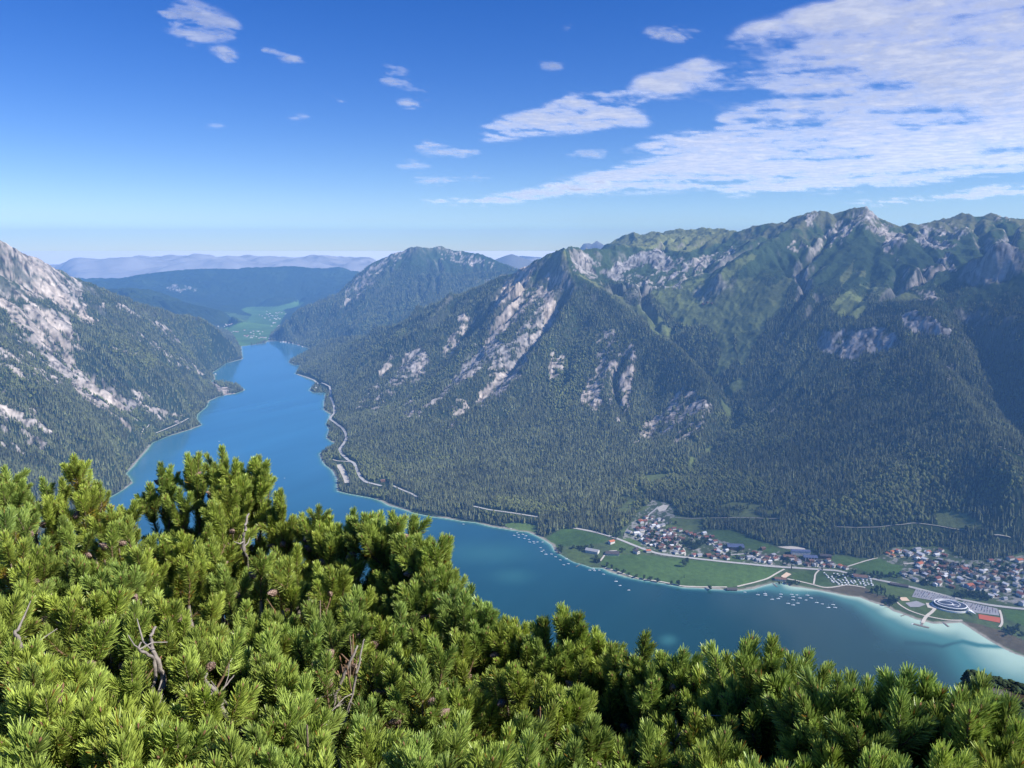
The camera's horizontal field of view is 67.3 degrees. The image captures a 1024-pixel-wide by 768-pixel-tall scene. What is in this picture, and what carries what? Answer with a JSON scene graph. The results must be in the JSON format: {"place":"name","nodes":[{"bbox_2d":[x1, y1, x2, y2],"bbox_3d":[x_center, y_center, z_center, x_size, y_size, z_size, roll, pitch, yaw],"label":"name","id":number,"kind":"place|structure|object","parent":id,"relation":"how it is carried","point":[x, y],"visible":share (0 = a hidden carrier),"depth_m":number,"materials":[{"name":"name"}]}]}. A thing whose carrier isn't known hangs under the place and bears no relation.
{"place":"outdoors","nodes":[
{"label":"outdoors","id":0,"kind":"place"},
{"bbox_2d":[0,240,242,520],"bbox_3d":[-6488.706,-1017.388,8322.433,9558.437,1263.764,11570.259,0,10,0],"label":"mountain","id":1,"kind":"structure","parent":0,"point":[36,276],"depth_m":4562.76,"materials":[{"name":"stone"}]},
{"bbox_2d":[107,288,264,328],"bbox_3d":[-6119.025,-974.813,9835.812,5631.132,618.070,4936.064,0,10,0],"label":"hills","id":2,"kind":"structure","parent":0,"point":[153,298],"depth_m":10052.82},
{"bbox_2d":[49,253,375,278],"bbox_3d":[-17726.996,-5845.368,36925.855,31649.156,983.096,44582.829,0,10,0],"label":"distant mountains","id":3,"kind":"structure","parent":0,"point":[119,267],"depth_m":19789.21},
{"bbox_2d":[79,266,358,304],"bbox_3d":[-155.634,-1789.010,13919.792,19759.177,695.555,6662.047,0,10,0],"label":"hills","id":4,"kind":"structure","parent":0,"point":[213,286],"depth_m":14091.77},
{"bbox_2d":[20,251,554,263],"bbox_3d":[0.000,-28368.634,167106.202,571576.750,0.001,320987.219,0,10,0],"label":"cloud","id":5,"kind":"structure","parent":0,"point":[54,257],"depth_m":165389.81,"materials":[{"name":"white"}]},
{"bbox_2d":[297,374,381,485],"bbox_3d":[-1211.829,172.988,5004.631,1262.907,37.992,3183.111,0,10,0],"label":"road","id":6,"kind":"structure","parent":0,"point":[343,455],"depth_m":4277.10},
{"bbox_2d":[280,246,516,341],"bbox_3d":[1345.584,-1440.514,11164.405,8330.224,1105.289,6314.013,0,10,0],"label":"mountain","id":7,"kind":"structure","parent":0,"point":[431,257],"depth_m":9637.04,"materials":[{"name":"plant"}]},
{"bbox_2d":[0,0,1023,250],"label":"sky","id":8,"kind":"structure","parent":0,"point":[121,129],"materials":[{"name":"blue"}]},
{"bbox_2d":[496,254,532,268],"bbox_3d":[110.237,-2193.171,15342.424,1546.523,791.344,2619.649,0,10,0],"label":"mountain","id":9,"kind":"structure","parent":0,"point":[515,261],"depth_m":15133.86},
{"bbox_2d":[9,341,1023,693],"bbox_3d":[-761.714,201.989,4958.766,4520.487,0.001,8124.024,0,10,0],"label":"lake","id":10,"kind":"structure","parent":0,"point":[275,413],"depth_m":2433.82,"materials":[{"name":"liquid"}]},
{"bbox_2d":[21,277,1023,656],"bbox_3d":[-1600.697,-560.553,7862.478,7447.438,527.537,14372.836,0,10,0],"label":"ground","id":11,"kind":"structure","parent":0,"point":[693,573],"depth_m":2704.44,"materials":[{"name":"plant"}]},
{"bbox_2d":[0,257,1023,559],"bbox_3d":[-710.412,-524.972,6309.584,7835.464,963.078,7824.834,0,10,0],"label":"forest","id":12,"kind":"object","parent":11,"relation":"on","point":[714,475],"visible":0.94,"depth_m":3810.34,"materials":[{"name":"green plant"}]},
{"bbox_2d":[931,599,974,613],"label":"round building","id":13,"kind":"structure","parent":11,"relation":"on","point":[949,605],"depth_m":2286.74,"materials":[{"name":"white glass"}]},
{"bbox_2d":[439,181,607,202],"bbox_3d":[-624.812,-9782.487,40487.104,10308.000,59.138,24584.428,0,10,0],"label":"cloud","id":14,"kind":"structure","parent":0,"point":[523,194],"depth_m":37410.24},
{"bbox_2d":[318,248,749,501],"bbox_3d":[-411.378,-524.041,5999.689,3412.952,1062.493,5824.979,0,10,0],"label":"mountain","id":15,"kind":"structure","parent":0,"point":[562,265],"depth_m":4984.31,"materials":[{"name":"stone"}]},
{"bbox_2d":[487,94,644,138],"bbox_3d":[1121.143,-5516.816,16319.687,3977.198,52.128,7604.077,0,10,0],"label":"cloud","id":16,"kind":"structure","parent":0,"point":[539,120],"depth_m":15602.34,"materials":[{"name":"white"}]},
{"bbox_2d":[225,620,1023,727],"bbox_3d":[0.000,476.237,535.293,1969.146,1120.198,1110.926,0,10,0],"label":"ground","id":17,"kind":"structure","parent":0,"point":[1011,694],"depth_m":197.92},
{"bbox_2d":[0,528,43,641],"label":"mountain pine","id":18,"kind":"object","parent":17,"relation":"on","point":[14,611],"visible":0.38,"depth_m":2.77,"materials":[{"name":"green plant"}]},
{"bbox_2d":[0,716,53,767],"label":"mountain pine","id":19,"kind":"object","parent":17,"relation":"on","point":[24,742],"visible":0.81,"depth_m":1.40,"materials":[{"name":"green plant"}]},
{"bbox_2d":[0,616,61,662],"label":"mountain pine","id":20,"kind":"object","parent":17,"relation":"on","point":[5,634],"visible":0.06,"depth_m":2.15,"materials":[{"name":"green plant"}]},
{"bbox_2d":[0,506,62,628],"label":"mountain pine","id":21,"kind":"object","parent":17,"relation":"on","point":[23,526],"visible":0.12,"depth_m":3.31,"materials":[{"name":"green plant"}]},
{"bbox_2d":[0,534,63,648],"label":"mountain pine","id":22,"kind":"object","parent":17,"relation":"on","point":[46,562],"visible":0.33,"depth_m":2.88,"materials":[{"name":"green plant"}]},
{"bbox_2d":[0,464,74,563],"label":"mountain pine","id":23,"kind":"object","parent":17,"relation":"on","point":[15,491],"visible":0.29,"depth_m":3.76,"materials":[{"name":"green plant"}]},
{"bbox_2d":[0,595,93,723],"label":"mountain pine","id":24,"kind":"object","parent":17,"relation":"on","point":[72,621],"visible":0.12,"depth_m":2.41,"materials":[{"name":"green plant"}]},
{"bbox_2d":[0,637,101,753],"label":"mountain pine","id":25,"kind":"object","parent":17,"relation":"on","point":[11,668],"visible":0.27,"depth_m":1.87,"materials":[{"name":"green plant"}]},
{"bbox_2d":[0,681,109,767],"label":"mountain pine","id":26,"kind":"object","parent":17,"relation":"on","point":[65,736],"visible":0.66,"depth_m":1.58,"materials":[{"name":"green plant"}]},
{"bbox_2d":[33,452,114,650],"bbox_3d":[-2.233,1.091,4.085,0.439,1.474,0.528,0,10,0],"label":"mountain pine","id":27,"kind":"object","parent":17,"relation":"on","point":[86,498],"visible":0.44,"depth_m":3.92,"materials":[{"name":"green plant"}]},
{"bbox_2d":[0,601,149,759],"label":"mountain pine","id":28,"kind":"object","parent":17,"relation":"on","point":[101,636],"visible":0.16,"depth_m":2.02,"materials":[{"name":"green plant"}]},
{"bbox_2d":[56,513,107,597],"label":"mountain pine","id":29,"kind":"object","parent":17,"relation":"on","point":[65,531],"visible":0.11,"depth_m":3.43,"materials":[{"name":"green plant"}]},
{"bbox_2d":[35,584,149,703],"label":"mountain pine","id":30,"kind":"object","parent":17,"relation":"on","point":[102,607],"visible":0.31,"depth_m":2.52,"materials":[{"name":"green plant"}]},
{"bbox_2d":[44,547,146,657],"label":"mountain pine","id":31,"kind":"object","parent":17,"relation":"on","point":[78,565],"visible":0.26,"depth_m":2.87,"materials":[{"name":"green plant"}]},
{"bbox_2d":[74,498,145,572],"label":"mountain pine","id":32,"kind":"object","parent":17,"relation":"on","point":[98,529],"visible":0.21,"depth_m":3.81,"materials":[{"name":"green plant"}]},
{"bbox_2d":[54,619,167,745],"bbox_3d":[-0.967,1.239,1.927,0.375,1.231,0.664,-4,11,-20],"label":"mountain pine","id":33,"kind":"object","parent":17,"relation":"on","point":[134,669],"visible":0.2,"depth_m":1.98,"materials":[{"name":"green plant"}]},
{"bbox_2d":[70,513,167,652],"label":"mountain pine","id":34,"kind":"object","parent":17,"relation":"on","point":[116,528],"visible":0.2,"depth_m":3.40,"materials":[{"name":"green plant"}]},
{"bbox_2d":[104,716,165,767],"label":"mountain pine","id":35,"kind":"object","parent":17,"relation":"on","point":[144,737],"visible":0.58,"depth_m":1.54,"materials":[{"name":"green plant"}]},
{"bbox_2d":[103,586,172,707],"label":"mountain pine","id":36,"kind":"object","parent":17,"relation":"on","point":[128,623],"visible":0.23,"depth_m":2.43,"materials":[{"name":"green plant"}]},
{"bbox_2d":[74,678,263,767],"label":"mountain pine","id":37,"kind":"object","parent":17,"relation":"on","point":[118,741],"visible":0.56,"depth_m":1.66,"materials":[{"name":"green plant"}]},
{"bbox_2d":[131,460,207,609],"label":"mountain pine","id":38,"kind":"object","parent":17,"relation":"on","point":[163,499],"visible":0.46,"depth_m":4.00,"materials":[{"name":"green plant"}]},
{"bbox_2d":[122,545,216,689],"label":"mountain pine","id":39,"kind":"object","parent":17,"relation":"on","point":[137,557],"visible":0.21,"depth_m":3.01,"materials":[{"name":"green plant"}]},
{"bbox_2d":[142,529,203,625],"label":"mountain pine","id":40,"kind":"object","parent":17,"relation":"on","point":[183,546],"visible":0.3,"depth_m":3.49,"materials":[{"name":"green plant"}]},
{"bbox_2d":[143,593,231,710],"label":"mountain pine","id":41,"kind":"object","parent":17,"relation":"on","point":[175,619],"visible":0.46,"depth_m":2.47,"materials":[{"name":"green plant"}]},
{"bbox_2d":[141,625,248,767],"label":"mountain pine","id":42,"kind":"object","parent":17,"relation":"on","point":[174,747],"visible":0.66,"depth_m":1.61,"materials":[{"name":"green plant"}]},
{"bbox_2d":[163,534,241,634],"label":"mountain pine","id":43,"kind":"object","parent":17,"relation":"on","point":[211,607],"visible":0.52,"depth_m":3.15,"materials":[{"name":"green plant"}]},
{"bbox_2d":[184,498,259,628],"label":"mountain pine","id":44,"kind":"object","parent":17,"relation":"on","point":[215,524],"visible":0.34,"depth_m":3.67,"materials":[{"name":"green plant"}]},
{"bbox_2d":[182,444,277,667],"bbox_3d":[-1.316,1.076,3.955,0.559,1.474,1.072,-8,13,-39],"label":"mountain pine","id":45,"kind":"object","parent":17,"relation":"on","point":[249,490],"visible":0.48,"depth_m":3.98,"materials":[{"name":"green plant"}]},
{"bbox_2d":[175,720,294,767],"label":"mountain pine","id":46,"kind":"object","parent":17,"relation":"on","point":[231,750],"visible":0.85,"depth_m":1.46,"materials":[{"name":"green plant"}]},
{"bbox_2d":[165,631,313,739],"bbox_3d":[-0.852,1.272,2.458,0.439,1.098,0.398,0,10,0],"label":"mountain pine","id":47,"kind":"object","parent":17,"relation":"on","point":[215,649],"visible":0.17,"depth_m":2.30,"materials":[{"name":"green plant"}]},
{"bbox_2d":[206,547,297,685],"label":"mountain pine","id":48,"kind":"object","parent":17,"relation":"on","point":[260,568],"visible":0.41,"depth_m":3.15,"materials":[{"name":"green plant"}]},
{"bbox_2d":[203,628,314,763],"bbox_3d":[-0.647,1.275,2.070,0.364,1.135,0.649,-4,11,-20],"label":"mountain pine","id":49,"kind":"object","parent":17,"relation":"on","point":[269,672],"visible":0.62,"depth_m":2.04,"materials":[{"name":"green plant"}]},
{"bbox_2d":[224,609,324,709],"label":"mountain pine","id":50,"kind":"object","parent":17,"relation":"on","point":[312,644],"visible":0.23,"depth_m":2.48,"materials":[{"name":"green plant"}]},
{"bbox_2d":[244,541,317,628],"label":"mountain pine","id":51,"kind":"object","parent":17,"relation":"on","point":[295,553],"visible":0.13,"depth_m":3.42,"materials":[{"name":"green plant"}]},
{"bbox_2d":[256,488,311,622],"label":"mountain pine","id":52,"kind":"object","parent":17,"relation":"on","point":[283,534],"visible":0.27,"depth_m":3.86,"materials":[{"name":"green plant"}]},
{"bbox_2d":[242,693,347,767],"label":"mountain pine","id":53,"kind":"object","parent":17,"relation":"on","point":[296,710],"visible":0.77,"depth_m":1.74,"materials":[{"name":"green plant"}]},
{"bbox_2d":[250,553,351,695],"bbox_3d":[-0.829,1.271,2.993,0.493,1.103,0.634,0,10,0],"label":"mountain pine","id":54,"kind":"object","parent":17,"relation":"on","point":[323,581],"visible":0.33,"depth_m":3.12,"materials":[{"name":"green plant"}]},
{"bbox_2d":[239,639,364,767],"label":"mountain pine","id":55,"kind":"object","parent":17,"relation":"on","point":[305,683],"visible":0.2,"depth_m":1.96,"materials":[{"name":"green plant"}]},
{"bbox_2d":[297,503,355,645],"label":"mountain pine","id":56,"kind":"object","parent":17,"relation":"on","point":[319,522],"visible":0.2,"depth_m":3.63,"materials":[{"name":"green plant"}]},
{"bbox_2d":[267,714,410,767],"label":"mountain pine","id":57,"kind":"object","parent":17,"relation":"on","point":[367,754],"visible":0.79,"depth_m":1.70,"materials":[{"name":"green plant"}]},
{"bbox_2d":[291,649,394,767],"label":"mountain pine","id":58,"kind":"object","parent":17,"relation":"on","point":[324,680],"visible":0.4,"depth_m":2.12,"materials":[{"name":"green plant"}]},
{"bbox_2d":[304,522,381,641],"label":"mountain pine","id":59,"kind":"object","parent":17,"relation":"on","point":[355,571],"visible":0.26,"depth_m":3.42,"materials":[{"name":"green plant"}]},
{"bbox_2d":[289,584,409,760],"bbox_3d":[-0.604,1.247,2.665,0.336,1.104,0.518,-8,13,-37],"label":"mountain pine","id":60,"kind":"object","parent":17,"relation":"on","point":[358,630],"visible":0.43,"depth_m":2.55,"materials":[{"name":"green plant"}]},
{"bbox_2d":[324,506,392,619],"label":"mountain pine","id":61,"kind":"object","parent":17,"relation":"on","point":[348,544],"visible":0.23,"depth_m":3.47,"materials":[{"name":"green plant"}]},
{"bbox_2d":[316,534,400,665],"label":"mountain pine","id":62,"kind":"object","parent":17,"relation":"on","point":[370,594],"visible":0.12,"depth_m":3.13,"materials":[{"name":"green plant"}]},
{"bbox_2d":[322,610,414,729],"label":"mountain pine","id":63,"kind":"object","parent":17,"relation":"on","point":[377,640],"visible":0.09,"depth_m":2.77,"materials":[{"name":"green plant"}]},
{"bbox_2d":[329,623,453,766],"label":"mountain pine","id":64,"kind":"object","parent":17,"relation":"on","point":[375,686],"visible":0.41,"depth_m":2.29,"materials":[{"name":"green plant"}]},
{"bbox_2d":[355,509,434,662],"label":"mountain pine","id":65,"kind":"object","parent":17,"relation":"on","point":[399,541],"visible":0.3,"depth_m":3.36,"materials":[{"name":"green plant"}]},
{"bbox_2d":[368,587,429,731],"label":"mountain pine","id":66,"kind":"object","parent":17,"relation":"on","point":[398,630],"visible":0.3,"depth_m":2.88,"materials":[{"name":"green plant"}]},
{"bbox_2d":[382,729,459,767],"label":"mountain pine","id":67,"kind":"object","parent":17,"relation":"on","point":[413,754],"visible":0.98,"depth_m":1.62,"materials":[{"name":"green plant"}]},
{"bbox_2d":[380,530,468,674],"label":"mountain pine","id":68,"kind":"object","parent":17,"relation":"on","point":[429,570],"visible":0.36,"depth_m":3.10,"materials":[{"name":"green plant"}]},
{"bbox_2d":[382,652,473,767],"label":"mountain pine","id":69,"kind":"object","parent":17,"relation":"on","point":[442,740],"visible":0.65,"depth_m":2.12,"materials":[{"name":"green plant"}]},
{"bbox_2d":[384,618,501,745],"bbox_3d":[-0.231,1.321,2.854,0.335,0.940,0.620,-8,13,-39],"label":"mountain pine","id":70,"kind":"object","parent":17,"relation":"on","point":[463,674],"visible":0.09,"depth_m":2.73,"materials":[{"name":"green plant"}]},
{"bbox_2d":[390,636,504,740],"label":"mountain pine","id":71,"kind":"object","parent":17,"relation":"on","point":[442,659],"visible":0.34,"depth_m":2.37,"materials":[{"name":"green plant"}]},
{"bbox_2d":[445,680,492,762],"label":"mountain pine","id":72,"kind":"object","parent":17,"relation":"on","point":[458,701],"visible":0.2,"depth_m":2.32,"materials":[{"name":"green plant"}]},
{"bbox_2d":[427,581,512,682],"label":"mountain pine","id":73,"kind":"object","parent":17,"relation":"on","point":[477,621],"visible":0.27,"depth_m":2.84,"materials":[{"name":"green plant"}]},
{"bbox_2d":[465,721,523,767],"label":"mountain pine","id":74,"kind":"object","parent":17,"relation":"on","point":[508,730],"visible":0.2,"depth_m":1.91,"materials":[{"name":"green plant"}]},
{"bbox_2d":[474,642,518,739],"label":"mountain pine","id":75,"kind":"object","parent":17,"relation":"on","point":[484,660],"visible":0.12,"depth_m":2.68,"materials":[{"name":"green plant"}]},
{"bbox_2d":[471,614,535,738],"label":"mountain pine","id":76,"kind":"object","parent":17,"relation":"on","point":[503,652],"visible":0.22,"depth_m":2.78,"materials":[{"name":"green plant"}]},
{"bbox_2d":[462,728,545,767],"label":"mountain pine","id":77,"kind":"object","parent":17,"relation":"on","point":[486,759],"visible":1,"depth_m":1.60,"materials":[{"name":"green plant"}]},
{"bbox_2d":[469,660,575,762],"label":"mountain pine","id":78,"kind":"object","parent":17,"relation":"on","point":[512,687],"visible":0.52,"depth_m":2.33,"materials":[{"name":"green plant"}]},
{"bbox_2d":[487,709,569,767],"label":"mountain pine","id":79,"kind":"object","parent":17,"relation":"on","point":[522,722],"visible":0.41,"depth_m":1.91,"materials":[{"name":"green plant"}]},
{"bbox_2d":[516,734,587,767],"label":"mountain pine","id":80,"kind":"object","parent":17,"relation":"on","point":[573,754],"visible":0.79,"depth_m":1.76,"materials":[{"name":"green plant"}]},
{"bbox_2d":[520,600,606,743],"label":"mountain pine","id":81,"kind":"object","parent":17,"relation":"on","point":[564,652],"visible":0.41,"depth_m":2.67,"materials":[{"name":"green plant"}]},
{"bbox_2d":[545,711,614,767],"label":"mountain pine","id":82,"kind":"object","parent":17,"relation":"on","point":[593,737],"visible":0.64,"depth_m":1.86,"materials":[{"name":"green plant"}]},
{"bbox_2d":[559,625,628,733],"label":"mountain pine","id":83,"kind":"object","parent":17,"relation":"on","point":[599,643],"visible":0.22,"depth_m":2.62,"materials":[{"name":"green plant"}]},
{"bbox_2d":[548,681,643,760],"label":"mountain pine","id":84,"kind":"object","parent":17,"relation":"on","point":[581,700],"visible":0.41,"depth_m":2.34,"materials":[{"name":"green plant"}]},
{"bbox_2d":[589,628,673,751],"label":"mountain pine","id":85,"kind":"object","parent":17,"relation":"on","point":[614,677],"visible":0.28,"depth_m":2.44,"materials":[{"name":"green plant"}]},
{"bbox_2d":[550,715,720,767],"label":"mountain pine","id":86,"kind":"object","parent":17,"relation":"on","point":[656,753],"visible":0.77,"depth_m":1.88,"materials":[{"name":"green plant"}]},
{"bbox_2d":[600,684,691,767],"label":"mountain pine","id":87,"kind":"object","parent":17,"relation":"on","point":[630,743],"visible":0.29,"depth_m":2.19,"materials":[{"name":"green plant"}]},
{"bbox_2d":[617,644,705,732],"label":"mountain pine","id":88,"kind":"object","parent":17,"relation":"on","point":[681,674],"visible":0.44,"depth_m":2.30,"materials":[{"name":"green plant"}]},
{"bbox_2d":[651,706,745,767],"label":"mountain pine","id":89,"kind":"object","parent":17,"relation":"on","point":[697,723],"visible":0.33,"depth_m":1.90,"materials":[{"name":"green plant"}]},
{"bbox_2d":[678,649,741,734],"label":"mountain pine","id":90,"kind":"object","parent":17,"relation":"on","point":[691,699],"visible":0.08,"depth_m":2.21,"materials":[{"name":"green plant"}]},
{"bbox_2d":[683,736,737,767],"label":"mountain pine","id":91,"kind":"object","parent":17,"relation":"on","point":[701,757],"visible":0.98,"depth_m":1.58,"materials":[{"name":"green plant"}]},
{"bbox_2d":[663,723,784,767],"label":"mountain pine","id":92,"kind":"object","parent":17,"relation":"on","point":[771,760],"visible":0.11,"depth_m":1.87,"materials":[{"name":"green plant"}]},
{"bbox_2d":[691,722,773,767],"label":"mountain pine","id":93,"kind":"object","parent":17,"relation":"on","point":[720,746],"visible":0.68,"depth_m":1.67,"materials":[{"name":"green plant"}]},
{"bbox_2d":[698,630,836,766],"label":"mountain pine","id":94,"kind":"object","parent":17,"relation":"on","point":[744,702],"visible":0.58,"depth_m":1.95,"materials":[{"name":"green plant"}]},
{"bbox_2d":[794,730,844,767],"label":"mountain pine","id":95,"kind":"object","parent":17,"relation":"on","point":[822,748],"visible":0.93,"depth_m":1.59,"materials":[{"name":"green plant"}]},
{"bbox_2d":[761,664,890,767],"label":"mountain pine","id":96,"kind":"object","parent":17,"relation":"on","point":[845,704],"visible":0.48,"depth_m":1.68,"materials":[{"name":"green plant"}]},
{"bbox_2d":[821,741,918,767],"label":"mountain pine","id":97,"kind":"object","parent":17,"relation":"on","point":[880,757],"visible":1,"depth_m":1.44,"materials":[{"name":"green plant"}]},
{"bbox_2d":[822,661,974,767],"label":"mountain pine","id":98,"kind":"object","parent":17,"relation":"on","point":[902,698],"visible":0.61,"depth_m":1.59,"materials":[{"name":"green plant"}]},
{"bbox_2d":[922,738,977,767],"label":"mountain pine","id":99,"kind":"object","parent":17,"relation":"on","point":[942,759],"visible":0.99,"depth_m":1.38,"materials":[{"name":"green plant"}]},
{"bbox_2d":[920,667,1023,767],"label":"mountain pine","id":100,"kind":"object","parent":17,"relation":"on","point":[987,716],"visible":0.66,"depth_m":1.51,"materials":[{"name":"green plant"}]},
{"bbox_2d":[955,669,1023,719],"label":"undergrowth","id":101,"kind":"object","parent":17,"relation":"on","point":[1012,685],"visible":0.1,"depth_m":202.81,"materials":[{"name":"green plant"}]},
{"bbox_2d":[958,737,1023,767],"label":"mountain pine","id":102,"kind":"object","parent":17,"relation":"on","point":[985,760],"visible":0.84,"depth_m":1.42,"materials":[{"name":"green plant"}]},
{"bbox_2d":[552,0,1023,192],"bbox_3d":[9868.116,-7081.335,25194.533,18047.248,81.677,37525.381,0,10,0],"label":"cloud","id":103,"kind":"structure","parent":0,"point":[931,72],"depth_m":14067.95,"materials":[{"name":"white"}]},
{"bbox_2d":[566,206,1023,516],"bbox_3d":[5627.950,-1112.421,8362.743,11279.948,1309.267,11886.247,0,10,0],"label":"mountain","id":104,"kind":"structure","parent":0,"point":[860,245],"depth_m":4848.63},
{"bbox_2d":[572,527,1023,609],"bbox_3d":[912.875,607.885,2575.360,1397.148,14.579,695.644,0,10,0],"label":"road","id":105,"kind":"structure","parent":0,"point":[799,568],"depth_m":2575.34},
{"bbox_2d":[881,186,1023,202],"bbox_3d":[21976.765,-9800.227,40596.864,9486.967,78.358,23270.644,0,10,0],"label":"cloud","id":106,"kind":"structure","parent":0,"point":[978,192],"depth_m":37114.00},
{"bbox_2d":[962,601,998,615],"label":"pavement","id":107,"kind":"structure","parent":0,"point":[978,609],"depth_m":2279.91,"materials":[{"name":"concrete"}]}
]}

